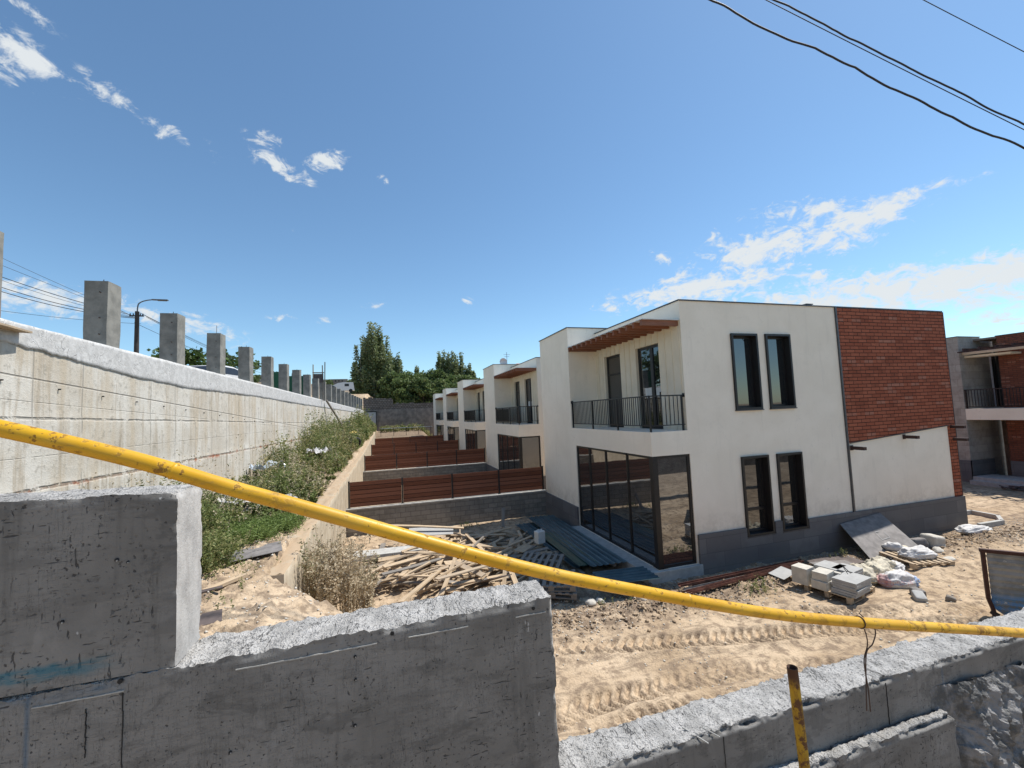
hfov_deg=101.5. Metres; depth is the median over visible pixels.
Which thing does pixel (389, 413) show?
stone boundary wall
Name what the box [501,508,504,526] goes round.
plank
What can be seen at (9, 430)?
gas pipe
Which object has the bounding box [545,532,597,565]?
corrugated sheet
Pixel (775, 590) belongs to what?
sparse weeds
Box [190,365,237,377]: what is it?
parked car
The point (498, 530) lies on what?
plank
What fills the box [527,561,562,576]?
pallet
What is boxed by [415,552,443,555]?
plank
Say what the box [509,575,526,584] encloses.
plank
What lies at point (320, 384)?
concrete post
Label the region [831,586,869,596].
stone slab
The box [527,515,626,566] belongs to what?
corrugated sheet
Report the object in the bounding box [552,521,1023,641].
soil clods
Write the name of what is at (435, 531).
foam board
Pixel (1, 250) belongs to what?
concrete post
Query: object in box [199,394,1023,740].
ground
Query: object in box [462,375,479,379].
broadleaf tree
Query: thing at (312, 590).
dry weed
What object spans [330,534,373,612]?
dry weed
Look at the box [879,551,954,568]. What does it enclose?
pallet
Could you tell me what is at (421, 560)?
plank
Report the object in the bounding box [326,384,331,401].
concrete post
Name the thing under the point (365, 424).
weeds
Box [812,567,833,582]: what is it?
stone block
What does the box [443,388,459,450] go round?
row house
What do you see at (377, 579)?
dry weed
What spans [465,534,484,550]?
plank
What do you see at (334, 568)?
dry weed
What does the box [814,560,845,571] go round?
stone slab
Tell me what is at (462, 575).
plank
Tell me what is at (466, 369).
poplar tree
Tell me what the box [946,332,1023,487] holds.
stone and brick house
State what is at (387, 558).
plank
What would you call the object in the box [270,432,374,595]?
garden wall
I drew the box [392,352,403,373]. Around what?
poplar tree
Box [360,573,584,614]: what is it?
wood chips
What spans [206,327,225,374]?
concrete post
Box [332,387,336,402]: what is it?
concrete post
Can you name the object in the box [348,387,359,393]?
poplar tree
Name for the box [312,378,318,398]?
concrete post
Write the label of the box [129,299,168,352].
street lamp
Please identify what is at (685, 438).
row house
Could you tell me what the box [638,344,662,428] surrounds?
balcony door
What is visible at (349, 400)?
concrete post
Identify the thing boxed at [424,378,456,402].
broadleaf tree
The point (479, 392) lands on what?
balcony door
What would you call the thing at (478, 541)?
plank
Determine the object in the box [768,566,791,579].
metal offcut
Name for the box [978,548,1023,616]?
metal gate panel
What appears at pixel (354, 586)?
dry weed
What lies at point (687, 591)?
steel channel
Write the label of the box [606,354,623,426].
balcony door
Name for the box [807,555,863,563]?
flat sheet
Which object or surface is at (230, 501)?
foil sheet
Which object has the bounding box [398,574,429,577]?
plank
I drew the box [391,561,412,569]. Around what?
plank
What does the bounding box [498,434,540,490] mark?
corner window
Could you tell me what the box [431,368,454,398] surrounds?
broadleaf tree
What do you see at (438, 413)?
row house
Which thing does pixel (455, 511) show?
block wall
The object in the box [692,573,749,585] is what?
steel channel
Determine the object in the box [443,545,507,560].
plank
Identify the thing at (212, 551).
weed bush
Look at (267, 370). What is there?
concrete post
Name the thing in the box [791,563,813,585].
stone block
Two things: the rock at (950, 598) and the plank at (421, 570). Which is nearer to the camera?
the rock at (950, 598)
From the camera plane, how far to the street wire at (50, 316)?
16.87 m
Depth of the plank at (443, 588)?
10.84 m
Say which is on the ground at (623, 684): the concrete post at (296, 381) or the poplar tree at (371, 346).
the poplar tree at (371, 346)
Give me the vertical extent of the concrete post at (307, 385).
1.788 m
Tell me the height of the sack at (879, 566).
0.464 m
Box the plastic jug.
[534,529,544,543]
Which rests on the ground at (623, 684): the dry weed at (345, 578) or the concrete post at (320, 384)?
the dry weed at (345, 578)
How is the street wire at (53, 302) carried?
attached to the street lamp
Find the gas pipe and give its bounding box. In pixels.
[0,419,1023,637]
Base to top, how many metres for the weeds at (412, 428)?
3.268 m
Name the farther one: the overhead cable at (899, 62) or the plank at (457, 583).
the plank at (457, 583)
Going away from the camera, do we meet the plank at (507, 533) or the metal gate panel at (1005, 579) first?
the metal gate panel at (1005, 579)
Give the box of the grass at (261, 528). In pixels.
[203,510,311,549]
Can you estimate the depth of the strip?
5.83 m
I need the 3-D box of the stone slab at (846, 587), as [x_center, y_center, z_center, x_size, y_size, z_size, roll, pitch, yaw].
[8.100,4.758,9.998,0.740,0.052,0.500,0,-4,-27]
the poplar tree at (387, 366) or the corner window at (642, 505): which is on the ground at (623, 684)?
the poplar tree at (387, 366)
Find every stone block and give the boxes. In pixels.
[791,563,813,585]
[811,578,832,591]
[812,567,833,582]
[909,587,926,596]
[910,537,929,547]
[911,590,927,602]
[919,533,945,546]
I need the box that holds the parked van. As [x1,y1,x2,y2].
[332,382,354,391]
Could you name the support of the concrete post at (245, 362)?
on the retaining wall at (99, 392)
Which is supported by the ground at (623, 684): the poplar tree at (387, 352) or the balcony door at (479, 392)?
the poplar tree at (387, 352)
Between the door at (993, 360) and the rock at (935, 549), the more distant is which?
the door at (993, 360)
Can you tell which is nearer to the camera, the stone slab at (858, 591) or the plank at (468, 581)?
the stone slab at (858, 591)
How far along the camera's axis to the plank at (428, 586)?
11.12 m
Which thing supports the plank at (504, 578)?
on the ground at (623, 684)
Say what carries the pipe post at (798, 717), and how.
on the ground at (623, 684)
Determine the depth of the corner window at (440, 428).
58.67 m
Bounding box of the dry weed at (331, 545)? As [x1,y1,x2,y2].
[312,523,339,603]
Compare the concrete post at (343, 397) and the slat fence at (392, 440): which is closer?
the concrete post at (343, 397)
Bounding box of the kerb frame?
[967,510,1004,526]
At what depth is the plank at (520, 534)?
15.12 m
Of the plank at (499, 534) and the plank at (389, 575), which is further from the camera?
the plank at (499, 534)
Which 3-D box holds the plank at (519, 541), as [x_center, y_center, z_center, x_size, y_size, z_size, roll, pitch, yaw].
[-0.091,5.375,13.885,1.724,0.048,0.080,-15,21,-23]
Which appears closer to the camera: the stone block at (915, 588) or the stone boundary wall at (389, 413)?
the stone block at (915, 588)
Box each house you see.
[331,379,347,384]
[433,393,443,439]
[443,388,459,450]
[457,378,486,463]
[483,357,545,492]
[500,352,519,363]
[539,299,968,583]
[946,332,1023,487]
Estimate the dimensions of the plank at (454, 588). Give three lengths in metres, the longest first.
2.422 x 0.157 x 0.030 m
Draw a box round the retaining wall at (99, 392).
[0,318,362,493]
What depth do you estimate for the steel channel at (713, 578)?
11.29 m
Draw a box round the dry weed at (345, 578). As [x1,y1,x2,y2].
[334,541,356,612]
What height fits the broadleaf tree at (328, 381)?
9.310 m
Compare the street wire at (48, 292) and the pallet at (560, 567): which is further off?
the street wire at (48, 292)
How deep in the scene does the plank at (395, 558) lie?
12.82 m
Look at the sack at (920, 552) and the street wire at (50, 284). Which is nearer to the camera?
the sack at (920, 552)
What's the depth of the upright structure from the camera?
33.57 m
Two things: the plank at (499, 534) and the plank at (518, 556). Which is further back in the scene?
the plank at (499, 534)
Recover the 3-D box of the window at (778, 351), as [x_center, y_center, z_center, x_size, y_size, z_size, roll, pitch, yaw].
[8.359,-0.386,13.229,1.040,2.350,0.375,-1,-4,-17]
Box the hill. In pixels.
[256,382,348,394]
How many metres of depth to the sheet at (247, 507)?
11.39 m
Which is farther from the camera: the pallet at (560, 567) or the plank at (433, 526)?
the plank at (433, 526)
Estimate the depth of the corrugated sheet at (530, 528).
15.38 m
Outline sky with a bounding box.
[0,0,1023,383]
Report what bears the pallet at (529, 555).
on the pallet at (560, 567)
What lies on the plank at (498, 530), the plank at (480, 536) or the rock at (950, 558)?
the plank at (480, 536)
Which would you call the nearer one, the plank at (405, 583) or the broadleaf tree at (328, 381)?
the plank at (405, 583)
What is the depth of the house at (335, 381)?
368.98 m
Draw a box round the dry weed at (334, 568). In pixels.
[313,526,349,611]
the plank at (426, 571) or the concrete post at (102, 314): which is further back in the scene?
the plank at (426, 571)
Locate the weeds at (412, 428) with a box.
[380,423,432,435]
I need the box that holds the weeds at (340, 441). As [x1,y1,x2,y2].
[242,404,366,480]
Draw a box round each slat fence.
[348,466,544,508]
[364,448,484,471]
[371,440,458,455]
[375,435,443,444]
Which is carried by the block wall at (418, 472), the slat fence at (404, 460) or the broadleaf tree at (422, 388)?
the slat fence at (404, 460)
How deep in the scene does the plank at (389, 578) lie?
11.38 m
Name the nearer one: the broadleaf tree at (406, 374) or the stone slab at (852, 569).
the stone slab at (852, 569)
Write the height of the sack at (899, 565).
0.317 m
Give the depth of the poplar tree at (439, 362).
106.68 m
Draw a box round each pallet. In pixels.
[520,551,564,568]
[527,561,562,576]
[528,569,575,591]
[539,580,577,599]
[804,585,874,604]
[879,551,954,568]
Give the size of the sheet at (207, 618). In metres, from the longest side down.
0.550 x 0.350 x 0.017 m
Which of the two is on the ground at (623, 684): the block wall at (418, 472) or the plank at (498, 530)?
the block wall at (418, 472)
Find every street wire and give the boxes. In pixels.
[2,277,129,314]
[2,280,132,316]
[2,287,134,317]
[3,258,122,311]
[3,292,129,317]
[4,266,127,313]
[6,311,134,323]
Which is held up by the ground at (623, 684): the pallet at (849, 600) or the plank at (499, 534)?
the pallet at (849, 600)
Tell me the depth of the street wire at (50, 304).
16.79 m
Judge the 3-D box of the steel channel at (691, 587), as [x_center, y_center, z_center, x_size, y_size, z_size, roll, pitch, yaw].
[6.284,5.199,11.266,4.000,0.060,0.100,-1,-4,-18]
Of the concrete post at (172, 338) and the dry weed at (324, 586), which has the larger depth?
the concrete post at (172, 338)
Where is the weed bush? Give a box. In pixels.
[200,525,254,578]
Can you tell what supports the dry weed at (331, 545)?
on the ground at (623, 684)
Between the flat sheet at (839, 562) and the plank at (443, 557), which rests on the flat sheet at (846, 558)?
the flat sheet at (839, 562)
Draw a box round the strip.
[201,585,222,592]
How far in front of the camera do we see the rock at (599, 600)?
10.18 m
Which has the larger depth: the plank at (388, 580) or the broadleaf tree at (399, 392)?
the broadleaf tree at (399, 392)
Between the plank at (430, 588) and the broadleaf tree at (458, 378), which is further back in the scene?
the broadleaf tree at (458, 378)
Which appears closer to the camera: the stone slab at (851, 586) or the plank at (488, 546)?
the stone slab at (851, 586)
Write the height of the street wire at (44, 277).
2.148 m
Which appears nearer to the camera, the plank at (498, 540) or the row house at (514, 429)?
the plank at (498, 540)
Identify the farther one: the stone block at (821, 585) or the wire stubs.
the stone block at (821, 585)
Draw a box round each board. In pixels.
[0,322,32,332]
[229,541,281,561]
[353,545,421,561]
[409,528,452,534]
[464,574,511,586]
[840,513,917,558]
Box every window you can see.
[436,425,443,439]
[448,426,459,450]
[465,429,486,462]
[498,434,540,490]
[577,446,696,569]
[730,333,763,410]
[741,455,775,538]
[764,334,796,409]
[776,452,809,532]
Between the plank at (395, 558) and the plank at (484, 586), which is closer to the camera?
the plank at (484, 586)
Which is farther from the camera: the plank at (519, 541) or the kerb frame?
the kerb frame
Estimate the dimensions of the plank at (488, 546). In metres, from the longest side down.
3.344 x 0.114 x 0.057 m
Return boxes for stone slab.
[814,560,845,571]
[831,571,871,586]
[831,581,870,590]
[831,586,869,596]
[831,589,869,598]
[832,580,870,588]
[833,584,871,593]
[834,563,862,572]
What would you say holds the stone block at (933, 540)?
on the ground at (623, 684)
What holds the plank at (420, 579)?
on the plank at (405, 583)
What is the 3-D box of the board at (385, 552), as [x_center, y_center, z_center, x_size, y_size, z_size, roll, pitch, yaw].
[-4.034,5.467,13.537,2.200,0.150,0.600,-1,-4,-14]
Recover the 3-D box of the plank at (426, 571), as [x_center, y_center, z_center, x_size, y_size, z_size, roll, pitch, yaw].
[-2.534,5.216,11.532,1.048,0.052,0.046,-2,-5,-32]
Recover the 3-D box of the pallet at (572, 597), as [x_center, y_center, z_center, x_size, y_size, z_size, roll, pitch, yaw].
[1.099,5.249,10.839,1.200,0.144,1.000,-2,-3,11]
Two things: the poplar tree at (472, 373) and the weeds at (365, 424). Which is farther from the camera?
the poplar tree at (472, 373)
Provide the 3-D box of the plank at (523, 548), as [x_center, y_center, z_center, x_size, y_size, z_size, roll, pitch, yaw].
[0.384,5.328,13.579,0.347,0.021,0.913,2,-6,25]
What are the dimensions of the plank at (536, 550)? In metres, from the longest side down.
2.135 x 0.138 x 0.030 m
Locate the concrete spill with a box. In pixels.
[929,662,1023,767]
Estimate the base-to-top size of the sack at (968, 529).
0.263 m
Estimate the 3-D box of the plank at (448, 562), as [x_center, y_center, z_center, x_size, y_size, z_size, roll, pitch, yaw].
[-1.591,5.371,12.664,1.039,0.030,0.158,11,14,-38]
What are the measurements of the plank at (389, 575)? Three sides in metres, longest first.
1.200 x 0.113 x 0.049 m
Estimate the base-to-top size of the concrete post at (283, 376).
1.753 m
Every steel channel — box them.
[678,559,803,586]
[682,562,800,593]
[683,575,742,589]
[689,564,792,593]
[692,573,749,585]
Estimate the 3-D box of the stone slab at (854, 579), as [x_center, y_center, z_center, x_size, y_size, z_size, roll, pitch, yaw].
[8.110,4.645,9.991,0.740,0.052,0.500,0,-4,-28]
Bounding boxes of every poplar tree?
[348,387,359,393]
[350,345,370,393]
[358,322,385,397]
[375,335,393,393]
[378,354,395,395]
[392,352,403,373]
[435,351,444,371]
[441,350,446,372]
[444,351,459,374]
[455,352,464,379]
[460,365,468,375]
[467,363,476,377]
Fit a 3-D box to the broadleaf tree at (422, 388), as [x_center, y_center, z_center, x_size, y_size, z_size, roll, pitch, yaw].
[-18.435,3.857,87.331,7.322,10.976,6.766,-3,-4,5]
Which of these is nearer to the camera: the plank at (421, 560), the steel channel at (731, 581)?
the steel channel at (731, 581)
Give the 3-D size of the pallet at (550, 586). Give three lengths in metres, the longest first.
1.200 x 1.000 x 0.144 m
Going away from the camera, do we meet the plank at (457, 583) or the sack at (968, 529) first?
the plank at (457, 583)
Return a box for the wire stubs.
[682,726,719,743]
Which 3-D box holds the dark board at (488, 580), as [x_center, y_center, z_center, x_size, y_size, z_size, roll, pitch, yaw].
[-0.724,5.031,10.636,0.640,0.021,1.700,7,-33,-35]
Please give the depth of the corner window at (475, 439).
35.31 m
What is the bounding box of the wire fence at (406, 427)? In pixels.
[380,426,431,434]
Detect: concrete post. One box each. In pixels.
[0,231,3,317]
[83,280,120,347]
[159,312,184,364]
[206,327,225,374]
[238,345,253,381]
[261,356,273,387]
[278,364,288,390]
[292,370,300,393]
[303,374,310,396]
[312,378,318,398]
[319,382,325,400]
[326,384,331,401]
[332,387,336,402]
[337,389,340,403]
[341,391,344,404]
[345,392,347,405]
[348,394,350,406]
[351,395,353,407]
[354,396,356,408]
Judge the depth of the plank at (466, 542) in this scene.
14.80 m
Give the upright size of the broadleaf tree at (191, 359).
4.826 m
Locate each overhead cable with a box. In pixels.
[709,0,1023,148]
[766,0,1023,129]
[772,0,1023,124]
[923,0,1023,51]
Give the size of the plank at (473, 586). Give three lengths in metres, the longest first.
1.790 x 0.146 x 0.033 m
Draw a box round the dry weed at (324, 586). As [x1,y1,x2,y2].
[304,554,342,606]
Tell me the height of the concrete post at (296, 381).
1.771 m
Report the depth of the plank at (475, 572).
11.31 m
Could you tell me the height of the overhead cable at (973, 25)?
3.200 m
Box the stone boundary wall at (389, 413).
[363,397,433,434]
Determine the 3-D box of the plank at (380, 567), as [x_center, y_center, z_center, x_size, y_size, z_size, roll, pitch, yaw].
[-3.988,5.363,11.900,0.112,0.057,3.120,2,-3,21]
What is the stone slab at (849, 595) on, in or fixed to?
on the pallet at (849, 600)
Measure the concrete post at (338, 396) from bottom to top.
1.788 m
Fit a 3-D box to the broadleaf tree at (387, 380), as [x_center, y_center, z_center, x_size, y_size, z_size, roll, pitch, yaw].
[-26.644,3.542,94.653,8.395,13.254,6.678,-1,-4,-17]
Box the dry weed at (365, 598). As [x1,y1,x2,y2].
[350,551,377,608]
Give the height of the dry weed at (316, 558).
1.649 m
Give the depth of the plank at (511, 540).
14.43 m
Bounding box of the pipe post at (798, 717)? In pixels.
[786,664,809,767]
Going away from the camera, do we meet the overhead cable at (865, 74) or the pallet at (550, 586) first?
the overhead cable at (865, 74)
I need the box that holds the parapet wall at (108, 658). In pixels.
[0,484,1023,767]
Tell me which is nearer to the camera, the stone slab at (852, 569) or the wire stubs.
the wire stubs
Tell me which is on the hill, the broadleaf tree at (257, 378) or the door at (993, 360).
the broadleaf tree at (257, 378)
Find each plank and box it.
[202,573,247,590]
[326,400,342,427]
[333,554,404,591]
[356,549,425,571]
[371,572,413,584]
[374,567,401,588]
[378,554,401,561]
[378,581,431,584]
[381,557,441,575]
[382,554,429,567]
[382,576,397,580]
[391,524,463,528]
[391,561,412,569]
[391,561,430,583]
[397,566,442,602]
[398,555,419,576]
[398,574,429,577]
[401,546,417,552]
[401,567,437,578]
[404,551,439,553]
[407,565,448,580]
[410,545,508,548]
[414,567,432,572]
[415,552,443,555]
[416,555,430,563]
[416,581,437,592]
[416,582,442,594]
[417,575,452,581]
[430,537,453,574]
[430,562,473,567]
[434,565,488,579]
[435,561,468,577]
[439,557,456,595]
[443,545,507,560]
[443,559,465,564]
[445,573,522,591]
[446,533,505,536]
[448,580,460,585]
[451,573,508,585]
[452,547,511,572]
[455,526,512,542]
[455,560,485,577]
[456,570,484,578]
[461,536,483,559]
[461,536,490,544]
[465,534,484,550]
[465,534,488,538]
[465,542,508,544]
[467,573,488,590]
[472,581,494,590]
[479,567,502,571]
[484,537,503,549]
[490,530,518,535]
[493,535,531,551]
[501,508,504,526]
[502,551,561,554]
[502,554,506,584]
[508,537,514,547]
[508,547,548,557]
[508,571,517,583]
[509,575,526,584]
[512,545,536,558]
[513,544,532,552]
[516,530,525,543]
[517,545,544,557]
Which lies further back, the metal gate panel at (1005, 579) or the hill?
the hill
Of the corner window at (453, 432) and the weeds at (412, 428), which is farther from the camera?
the weeds at (412, 428)
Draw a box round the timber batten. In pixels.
[558,556,584,573]
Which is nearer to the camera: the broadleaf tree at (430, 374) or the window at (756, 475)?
the window at (756, 475)
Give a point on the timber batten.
(578, 570)
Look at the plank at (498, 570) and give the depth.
12.03 m
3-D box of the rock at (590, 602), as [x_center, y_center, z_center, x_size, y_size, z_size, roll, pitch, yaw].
[1.908,5.301,10.133,0.282,0.162,0.212,3,5,-29]
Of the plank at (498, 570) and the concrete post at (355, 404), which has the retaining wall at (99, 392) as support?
the concrete post at (355, 404)
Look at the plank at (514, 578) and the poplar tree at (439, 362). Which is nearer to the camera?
the plank at (514, 578)
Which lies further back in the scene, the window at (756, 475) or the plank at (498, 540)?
the plank at (498, 540)
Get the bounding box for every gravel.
[199,535,340,632]
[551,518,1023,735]
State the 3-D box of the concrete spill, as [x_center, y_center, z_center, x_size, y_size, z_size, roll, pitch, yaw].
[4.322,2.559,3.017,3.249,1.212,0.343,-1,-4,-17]
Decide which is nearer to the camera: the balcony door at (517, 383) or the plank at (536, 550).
the plank at (536, 550)
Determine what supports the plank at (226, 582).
on the ground at (623, 684)
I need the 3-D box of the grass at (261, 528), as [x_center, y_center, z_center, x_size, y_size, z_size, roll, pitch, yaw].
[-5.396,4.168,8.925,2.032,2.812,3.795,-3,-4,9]
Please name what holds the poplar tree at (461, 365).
on the ground at (623, 684)
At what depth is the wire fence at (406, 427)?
65.66 m
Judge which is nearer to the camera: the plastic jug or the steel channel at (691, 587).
the steel channel at (691, 587)
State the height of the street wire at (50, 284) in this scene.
1.845 m
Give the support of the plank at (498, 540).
on the plank
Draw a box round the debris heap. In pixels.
[999,485,1023,490]
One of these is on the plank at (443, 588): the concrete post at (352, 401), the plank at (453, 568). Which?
the plank at (453, 568)
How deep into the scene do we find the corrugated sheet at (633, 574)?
11.07 m
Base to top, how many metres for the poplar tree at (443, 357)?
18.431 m
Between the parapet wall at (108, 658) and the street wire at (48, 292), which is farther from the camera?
the street wire at (48, 292)
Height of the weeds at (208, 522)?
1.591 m
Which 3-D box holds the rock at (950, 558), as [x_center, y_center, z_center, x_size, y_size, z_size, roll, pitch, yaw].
[12.030,4.888,11.604,0.466,0.152,0.253,-13,-10,1]
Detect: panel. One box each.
[274,372,278,388]
[289,376,302,394]
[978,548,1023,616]
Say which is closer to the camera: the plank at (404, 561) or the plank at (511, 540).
the plank at (404, 561)
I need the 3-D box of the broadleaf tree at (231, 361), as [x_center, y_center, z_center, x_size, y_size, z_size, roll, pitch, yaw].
[-23.894,-0.294,35.772,4.348,5.951,4.464,-1,-4,-17]
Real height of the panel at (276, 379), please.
1.620 m
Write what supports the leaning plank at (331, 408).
attached to the retaining wall at (99, 392)
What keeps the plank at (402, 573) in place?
on the plank
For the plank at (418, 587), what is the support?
on the plank
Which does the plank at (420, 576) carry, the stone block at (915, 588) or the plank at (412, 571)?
the plank at (412, 571)
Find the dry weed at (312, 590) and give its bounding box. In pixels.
[297,535,330,599]
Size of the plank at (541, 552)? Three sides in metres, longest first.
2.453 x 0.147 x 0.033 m
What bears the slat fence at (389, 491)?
on the block wall at (455, 511)
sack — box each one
[849,563,877,584]
[864,556,895,568]
[865,559,894,574]
[877,569,920,588]
[881,541,903,550]
[891,560,905,571]
[897,545,938,559]
[954,524,992,534]
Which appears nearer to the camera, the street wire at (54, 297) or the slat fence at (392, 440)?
the street wire at (54, 297)
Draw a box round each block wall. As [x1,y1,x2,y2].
[346,489,545,536]
[363,462,486,480]
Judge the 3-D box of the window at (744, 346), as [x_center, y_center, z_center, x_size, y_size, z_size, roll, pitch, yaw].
[7.094,-0.360,12.851,1.040,2.350,0.375,-1,-4,-17]
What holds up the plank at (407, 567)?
on the plank at (402, 573)
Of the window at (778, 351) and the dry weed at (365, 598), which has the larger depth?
the window at (778, 351)
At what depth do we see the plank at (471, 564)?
12.04 m
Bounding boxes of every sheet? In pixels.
[199,609,221,626]
[217,494,248,504]
[237,493,297,513]
[249,460,284,469]
[305,447,330,453]
[515,522,589,567]
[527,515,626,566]
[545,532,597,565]
[592,566,659,581]
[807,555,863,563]
[809,560,851,564]
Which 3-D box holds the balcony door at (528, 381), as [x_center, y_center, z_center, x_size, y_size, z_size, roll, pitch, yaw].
[1.115,1.034,25.504,0.070,2.720,1.280,-1,-4,-17]
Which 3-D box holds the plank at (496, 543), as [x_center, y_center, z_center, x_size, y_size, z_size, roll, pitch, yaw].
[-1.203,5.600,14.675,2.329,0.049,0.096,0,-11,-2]
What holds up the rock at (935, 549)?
on the ground at (623, 684)
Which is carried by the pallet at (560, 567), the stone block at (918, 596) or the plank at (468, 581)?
the plank at (468, 581)
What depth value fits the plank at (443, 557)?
12.92 m
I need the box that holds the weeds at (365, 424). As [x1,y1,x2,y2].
[342,406,376,439]
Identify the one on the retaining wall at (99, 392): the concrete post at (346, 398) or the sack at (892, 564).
the concrete post at (346, 398)
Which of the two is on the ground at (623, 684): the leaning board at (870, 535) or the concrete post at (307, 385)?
the leaning board at (870, 535)
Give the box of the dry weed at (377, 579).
[353,551,381,608]
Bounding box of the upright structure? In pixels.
[312,362,324,400]
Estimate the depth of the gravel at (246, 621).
5.82 m
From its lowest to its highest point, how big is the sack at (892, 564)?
0.409 m
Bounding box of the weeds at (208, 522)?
[136,458,336,546]
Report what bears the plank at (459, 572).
on the plank at (475, 572)
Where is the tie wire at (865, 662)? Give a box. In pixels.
[855,613,875,711]
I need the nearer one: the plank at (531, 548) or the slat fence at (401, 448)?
the plank at (531, 548)
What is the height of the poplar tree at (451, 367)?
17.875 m
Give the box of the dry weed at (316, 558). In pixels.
[302,538,327,599]
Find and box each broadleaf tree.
[147,346,205,365]
[225,346,260,382]
[253,375,260,382]
[323,379,333,385]
[376,371,404,398]
[388,376,416,403]
[396,370,422,402]
[406,376,439,402]
[413,368,438,402]
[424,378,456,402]
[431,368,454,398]
[445,373,467,384]
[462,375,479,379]
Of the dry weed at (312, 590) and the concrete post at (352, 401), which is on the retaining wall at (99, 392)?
the concrete post at (352, 401)
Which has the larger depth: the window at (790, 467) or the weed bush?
the window at (790, 467)
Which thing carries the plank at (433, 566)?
on the plank at (443, 557)
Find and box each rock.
[585,598,595,606]
[595,598,604,604]
[932,546,943,552]
[937,556,955,561]
[945,594,956,601]
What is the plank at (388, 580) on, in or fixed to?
on the plank at (405, 583)
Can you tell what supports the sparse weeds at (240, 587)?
on the ground at (623, 684)
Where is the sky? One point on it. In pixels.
(483, 180)
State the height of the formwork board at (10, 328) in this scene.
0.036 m
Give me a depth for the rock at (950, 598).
9.61 m
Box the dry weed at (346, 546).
[332,538,360,610]
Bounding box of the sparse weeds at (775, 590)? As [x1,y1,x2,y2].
[459,520,860,607]
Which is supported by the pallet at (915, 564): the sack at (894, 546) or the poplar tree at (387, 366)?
the sack at (894, 546)
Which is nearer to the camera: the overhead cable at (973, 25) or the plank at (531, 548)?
the overhead cable at (973, 25)
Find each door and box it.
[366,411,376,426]
[478,392,480,420]
[516,382,520,422]
[526,378,532,422]
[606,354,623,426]
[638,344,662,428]
[989,353,1003,406]
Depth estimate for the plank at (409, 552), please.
12.70 m
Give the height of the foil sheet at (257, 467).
0.362 m
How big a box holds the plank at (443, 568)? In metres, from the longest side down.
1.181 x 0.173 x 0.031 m
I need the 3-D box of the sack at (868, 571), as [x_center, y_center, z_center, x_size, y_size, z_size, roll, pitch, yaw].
[9.107,4.907,10.891,0.536,0.428,0.867,-3,-4,13]
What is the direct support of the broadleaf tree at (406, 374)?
on the ground at (623, 684)
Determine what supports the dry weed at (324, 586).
on the ground at (623, 684)
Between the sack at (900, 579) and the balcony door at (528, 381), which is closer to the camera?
the sack at (900, 579)
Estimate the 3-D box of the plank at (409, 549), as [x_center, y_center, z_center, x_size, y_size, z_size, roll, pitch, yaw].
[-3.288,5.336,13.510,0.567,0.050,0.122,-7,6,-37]
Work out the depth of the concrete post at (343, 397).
46.78 m
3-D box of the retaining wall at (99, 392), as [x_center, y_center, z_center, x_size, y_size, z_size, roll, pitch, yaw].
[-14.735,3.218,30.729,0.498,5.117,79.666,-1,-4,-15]
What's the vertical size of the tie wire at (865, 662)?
0.492 m
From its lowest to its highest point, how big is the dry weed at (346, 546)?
1.740 m
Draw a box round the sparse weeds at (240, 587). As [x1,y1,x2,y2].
[201,531,286,609]
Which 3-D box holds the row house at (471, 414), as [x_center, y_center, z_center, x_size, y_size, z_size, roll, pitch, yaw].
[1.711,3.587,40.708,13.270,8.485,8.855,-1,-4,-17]
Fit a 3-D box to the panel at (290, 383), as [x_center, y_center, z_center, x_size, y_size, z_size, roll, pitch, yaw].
[-15.607,0.229,30.080,1.300,1.620,0.040,-1,-4,-17]
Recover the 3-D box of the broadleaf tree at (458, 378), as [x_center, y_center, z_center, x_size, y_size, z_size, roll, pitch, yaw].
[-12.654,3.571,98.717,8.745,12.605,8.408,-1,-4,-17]
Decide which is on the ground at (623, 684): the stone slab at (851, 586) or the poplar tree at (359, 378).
the poplar tree at (359, 378)
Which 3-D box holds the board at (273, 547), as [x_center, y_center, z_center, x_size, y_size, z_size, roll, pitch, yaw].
[-4.669,3.051,7.629,0.820,0.012,0.620,-3,-1,-31]
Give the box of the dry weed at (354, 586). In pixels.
[341,533,367,612]
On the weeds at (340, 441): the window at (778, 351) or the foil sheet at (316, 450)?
the foil sheet at (316, 450)

